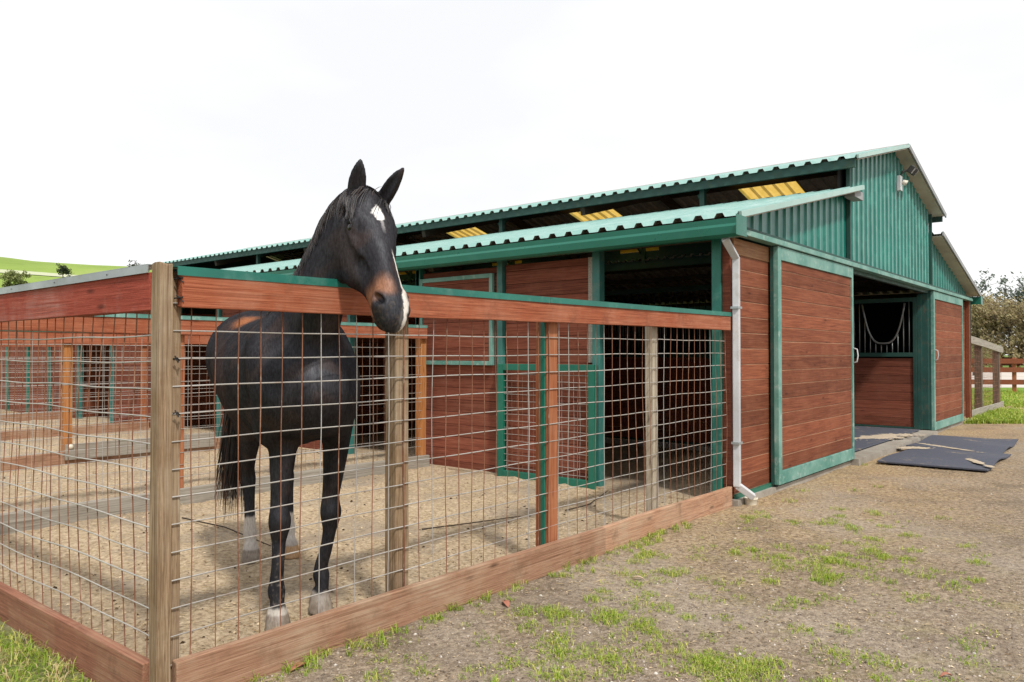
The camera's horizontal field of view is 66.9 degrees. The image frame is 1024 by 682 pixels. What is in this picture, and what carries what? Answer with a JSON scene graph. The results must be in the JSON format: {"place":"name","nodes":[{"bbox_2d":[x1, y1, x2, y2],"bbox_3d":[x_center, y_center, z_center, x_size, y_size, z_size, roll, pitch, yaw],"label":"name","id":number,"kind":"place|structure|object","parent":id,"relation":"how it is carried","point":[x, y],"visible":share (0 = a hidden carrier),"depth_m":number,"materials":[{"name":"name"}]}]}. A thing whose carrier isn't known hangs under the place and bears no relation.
{"place":"outdoors","nodes":[
{"label":"outdoors","id":0,"kind":"place"},
{"bbox_2d":[0,269,75,276],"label":"farm track","id":1,"kind":"structure","parent":0,"point":[36,273],"depth_m":153.10,"materials":[{"name":"beige"}]},
{"bbox_2d":[0,633,76,681],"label":"dry grass","id":2,"kind":"structure","parent":0,"point":[53,667],"depth_m":3.31,"materials":[{"name":"plant"}]},
{"bbox_2d":[0,618,91,681],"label":"lawn grass","id":3,"kind":"structure","parent":0,"point":[38,653],"depth_m":3.39,"materials":[{"name":"green plant"}]},
{"bbox_2d":[0,257,151,287],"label":"hill","id":4,"kind":"structure","parent":0,"point":[6,263],"depth_m":166.67,"materials":[{"name":"green plant"}]},
{"bbox_2d":[0,269,31,286],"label":"bush","id":5,"kind":"object","parent":4,"relation":"on","point":[13,277],"visible":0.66,"depth_m":126.50,"materials":[{"name":"green plant"}]},
{"bbox_2d":[56,262,72,277],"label":"hill tree","id":6,"kind":"object","parent":4,"relation":"on","point":[63,270],"visible":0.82,"depth_m":145.14,"materials":[{"name":"green plant"}]},
{"bbox_2d":[127,260,149,271],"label":"hill tree","id":7,"kind":"object","parent":4,"relation":"on","point":[134,264],"visible":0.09,"depth_m":140.39,"materials":[{"name":"green plant"}]},
{"bbox_2d":[4,452,662,643],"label":"dung crumbs","id":8,"kind":"object","parent":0,"point":[55,587],"visible":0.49,"depth_m":5.52,"materials":[{"name":"brown"}]},
{"bbox_2d":[1,445,670,655],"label":"wood chips","id":9,"kind":"object","parent":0,"point":[422,567],"visible":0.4,"depth_m":5.41,"materials":[{"name":"brown wood"}]},
{"bbox_2d":[24,412,926,499],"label":"stall floor","id":10,"kind":"structure","parent":0,"point":[614,454],"depth_m":9.37,"materials":[{"name":"beige soil"}]},
{"bbox_2d":[0,447,1022,680],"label":"loose straw","id":11,"kind":"object","parent":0,"point":[514,538],"visible":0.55,"depth_m":5.66,"materials":[{"name":"beige plant"}]},
{"bbox_2d":[0,355,1023,681],"bbox_3d":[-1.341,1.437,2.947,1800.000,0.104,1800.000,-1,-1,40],"label":"ground","id":12,"kind":"structure","parent":0,"point":[970,503],"depth_m":4.26,"materials":[{"name":"brown soil"}]},
{"bbox_2d":[0,347,25,412],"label":"plank windbreak","id":13,"kind":"object","parent":12,"relation":"on","point":[12,375],"visible":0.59,"depth_m":18.40,"materials":[{"name":"teal paint"}]},
{"bbox_2d":[0,345,60,422],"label":"pen fence","id":14,"kind":"object","parent":12,"relation":"on","point":[17,418],"visible":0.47,"depth_m":15.63,"materials":[{"name":"brown wood"}]},
{"bbox_2d":[0,343,148,440],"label":"pen fence","id":15,"kind":"object","parent":12,"relation":"on","point":[82,430],"visible":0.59,"depth_m":13.07,"materials":[{"name":"brown wood"}]},
{"bbox_2d":[0,264,151,681],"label":"pen fence","id":16,"kind":"object","parent":12,"relation":"on","point":[102,657],"visible":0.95,"depth_m":3.41,"materials":[{"name":"brown wood"}]},
{"bbox_2d":[0,331,261,471],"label":"pen fence","id":17,"kind":"object","parent":12,"relation":"on","point":[197,445],"visible":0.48,"depth_m":9.53,"materials":[{"name":"brown wood"}]},
{"bbox_2d":[149,262,172,681],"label":"corner post","id":18,"kind":"object","parent":12,"relation":"on","point":[160,568],"visible":1,"depth_m":2.94,"materials":[{"name":"brown wood"}]},
{"bbox_2d":[0,313,429,534],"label":"pen fence","id":19,"kind":"object","parent":12,"relation":"on","point":[204,323],"visible":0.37,"depth_m":6.66,"materials":[{"name":"brown wood"}]},
{"bbox_2d":[290,662,305,671],"bbox_3d":[-0.914,1.394,3.324,0.035,0.019,0.099,-1,-1,40],"label":"fallen leaf","id":20,"kind":"object","parent":12,"relation":"on","point":[294,666],"visible":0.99,"depth_m":3.32,"materials":[{"name":"brown plant"}]},
{"bbox_2d":[0,413,682,658],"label":"pen floor","id":21,"kind":"structure","parent":12,"relation":"on","point":[200,616],"depth_m":5.67,"materials":[{"name":"beige sand"}]},
{"bbox_2d":[182,517,270,545],"bbox_3d":[-2.147,1.427,5.854,1.338,0.016,0.088,-1,-1,42],"label":"branch","id":22,"kind":"object","parent":21,"relation":"on","point":[221,526],"visible":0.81,"depth_m":6.00,"materials":[{"name":"brown wood"}]},
{"bbox_2d":[205,159,410,630],"bbox_3d":[-1.240,0.306,4.230,0.620,2.221,2.470,1,-1,-29],"label":"horse","id":23,"kind":"object","parent":21,"relation":"on","point":[352,243],"visible":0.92,"depth_m":3.71},
{"bbox_2d":[422,516,520,529],"bbox_3d":[-0.307,1.429,6.113,0.915,0.020,0.019,1,-1,-35],"label":"branch","id":24,"kind":"object","parent":21,"relation":"on","point":[465,523],"visible":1,"depth_m":6.06,"materials":[{"name":"brown wood"}]},
{"bbox_2d":[565,491,606,510],"bbox_3d":[0.740,1.451,7.069,0.111,0.017,1.072,0,-1,27],"label":"branch","id":25,"kind":"object","parent":21,"relation":"on","point":[583,505],"visible":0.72,"depth_m":6.78,"materials":[{"name":"brown wood"}]},
{"bbox_2d":[170,266,731,681],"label":"pen fence","id":26,"kind":"object","parent":12,"relation":"on","point":[400,602],"visible":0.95,"depth_m":3.96,"materials":[{"name":"brown wood"}]},
{"bbox_2d":[26,143,982,499],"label":"stable barn","id":27,"kind":"structure","parent":12,"relation":"on","point":[844,291],"depth_m":9.43,"materials":[{"name":"red wood"}]},
{"bbox_2d":[770,246,858,484],"bbox_3d":[3.366,0.238,8.481,0.138,2.355,2.463,-1,-1,40],"label":"sliding door","id":28,"kind":"structure","parent":27,"relation":"in","point":[812,348],"depth_m":8.25,"materials":[{"name":"teal paint"}]},
{"bbox_2d":[897,165,918,191],"bbox_3d":[5.849,-2.394,11.420,0.243,0.384,0.364,-1,-1,40],"label":"floodlight","id":29,"kind":"object","parent":27,"relation":"attached to","point":[912,170],"visible":1,"depth_m":11.34,"materials":[{"name":"metal"}]},
{"bbox_2d":[928,291,963,430],"bbox_3d":[7.836,0.327,13.887,0.138,2.355,2.573,-1,-1,40],"label":"sliding door","id":30,"kind":"structure","parent":27,"relation":"in","point":[946,374],"depth_m":13.66,"materials":[{"name":"teal paint"}]},
{"bbox_2d":[503,600,509,606],"bbox_3d":[-0.032,1.413,4.181,0.036,0.020,0.110,0,-1,-6],"label":"fallen leaf","id":31,"kind":"object","parent":12,"relation":"on","point":[506,602],"visible":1,"depth_m":4.17,"materials":[{"name":"brown plant"}]},
{"bbox_2d":[246,462,1001,681],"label":"grass tufts","id":32,"kind":"object","parent":12,"relation":"on","point":[642,625],"visible":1,"depth_m":3.81,"materials":[{"name":"green plant"}]},
{"bbox_2d":[744,496,757,505],"bbox_3d":[2.140,1.444,6.946,0.122,0.082,0.124,-1,-1,40],"label":"drain cup","id":33,"kind":"object","parent":12,"relation":"on","point":[748,501],"visible":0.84,"depth_m":6.90,"materials":[{"name":"beige concrete"}]},
{"bbox_2d":[732,418,970,506],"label":"footing kerb","id":34,"kind":"structure","parent":12,"relation":"on","point":[765,492],"depth_m":8.07,"materials":[{"name":"concrete"}]},
{"bbox_2d":[877,446,1010,470],"bbox_3d":[5.505,1.479,9.835,1.178,0.056,1.924,-1,-1,40],"label":"rubber mat","id":35,"kind":"object","parent":12,"relation":"on","point":[944,458],"visible":0.98,"depth_m":9.65,"materials":[{"name":"grey rubber"}]},
{"bbox_2d":[854,432,994,466],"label":"spilled sand","id":36,"kind":"structure","parent":35,"relation":"on","point":[885,436],"depth_m":11.41,"materials":[{"name":"beige sand"}]},
{"bbox_2d":[940,672,951,677],"bbox_3d":[1.802,1.386,3.217,0.060,0.019,0.020,0,-1,-10],"label":"fallen leaf","id":37,"kind":"object","parent":12,"relation":"on","point":[942,674],"visible":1,"depth_m":3.22,"materials":[{"name":"brown plant"}]},
{"bbox_2d":[906,435,1017,452],"bbox_3d":[6.639,1.504,11.375,1.184,0.056,1.864,-1,-1,40],"label":"rubber mat","id":38,"kind":"object","parent":12,"relation":"on","point":[989,445],"visible":0.95,"depth_m":11.33,"materials":[{"name":"grey rubber"}]},
{"bbox_2d":[971,344,1001,365],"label":"bush","id":39,"kind":"object","parent":12,"relation":"on","point":[972,354],"visible":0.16,"depth_m":47.19,"materials":[{"name":"green plant"}]},
{"bbox_2d":[971,336,1003,415],"bbox_3d":[10.703,0.824,17.577,0.185,1.832,4.727,-1,-1,40],"label":"pen fence","id":40,"kind":"object","parent":12,"relation":"on","point":[978,375],"visible":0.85,"depth_m":17.16,"materials":[{"name":"brown wood"}]},
{"bbox_2d":[974,268,1005,318],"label":"gum tree","id":41,"kind":"object","parent":12,"relation":"on","point":[983,281],"visible":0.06,"depth_m":91.30,"materials":[{"name":"green plant"}]},
{"bbox_2d":[971,291,1012,356],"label":"willow tree","id":42,"kind":"object","parent":12,"relation":"on","point":[974,331],"visible":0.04,"depth_m":64.40,"materials":[{"name":"green plant"}]},
{"bbox_2d":[971,290,1023,366],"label":"willow tree","id":43,"kind":"object","parent":12,"relation":"on","point":[989,309],"visible":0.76,"depth_m":61.76,"materials":[{"name":"green plant"}]},
{"bbox_2d":[971,358,1023,392],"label":"rail fence","id":44,"kind":"object","parent":12,"relation":"on","point":[1014,382],"visible":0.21,"depth_m":26.58,"materials":[{"name":"brown wood"}]},
{"bbox_2d":[971,352,1023,366],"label":"rail fence","id":45,"kind":"object","parent":12,"relation":"on","point":[1002,365],"visible":0.01,"depth_m":61.84,"materials":[{"name":"brown wood"}]},
{"bbox_2d":[983,372,1023,387],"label":"arena","id":46,"kind":"object","parent":12,"relation":"on","point":[1008,375],"depth_m":43.82},
{"bbox_2d":[989,271,1023,307],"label":"gum tree","id":47,"kind":"object","parent":12,"relation":"on","point":[1015,294],"visible":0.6,"depth_m":87.75,"materials":[{"name":"green plant"}]},
{"bbox_2d":[1002,299,1023,357],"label":"willow tree","id":48,"kind":"object","parent":12,"relation":"on","point":[1019,325],"visible":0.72,"depth_m":60.21,"materials":[{"name":"green plant"}]},
{"bbox_2d":[0,0,1023,354],"label":"sky","id":49,"kind":"structure","parent":0,"point":[143,131],"materials":[{"name":"white"}]},
{"bbox_2d":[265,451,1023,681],"bbox_3d":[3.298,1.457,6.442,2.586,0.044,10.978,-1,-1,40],"label":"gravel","id":50,"kind":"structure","parent":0,"point":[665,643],"depth_m":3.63,"materials":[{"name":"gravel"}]},
{"bbox_2d":[367,417,937,465],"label":"aisle floor","id":51,"kind":"structure","parent":0,"point":[867,454],"depth_m":10.89,"materials":[{"name":"concrete"}]},
{"bbox_2d":[854,437,889,450],"bbox_3d":[4.086,1.437,11.034,1.860,0.012,2.260,-1,-1,40],"label":"rubber mat","id":52,"kind":"object","parent":51,"relation":"on","point":[859,444],"visible":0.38,"depth_m":10.90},
{"bbox_2d":[854,426,919,439],"bbox_3d":[5.424,1.463,12.653,1.860,0.012,1.860,-1,-1,40],"label":"rubber mat","id":53,"kind":"object","parent":51,"relation":"on","point":[859,431],"visible":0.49,"depth_m":12.45,"materials":[{"name":"grey rubber"}]},
{"bbox_2d":[964,389,1023,423],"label":"verge grass","id":54,"kind":"structure","parent":0,"point":[1006,415],"depth_m":16.93,"materials":[{"name":"green plant"}]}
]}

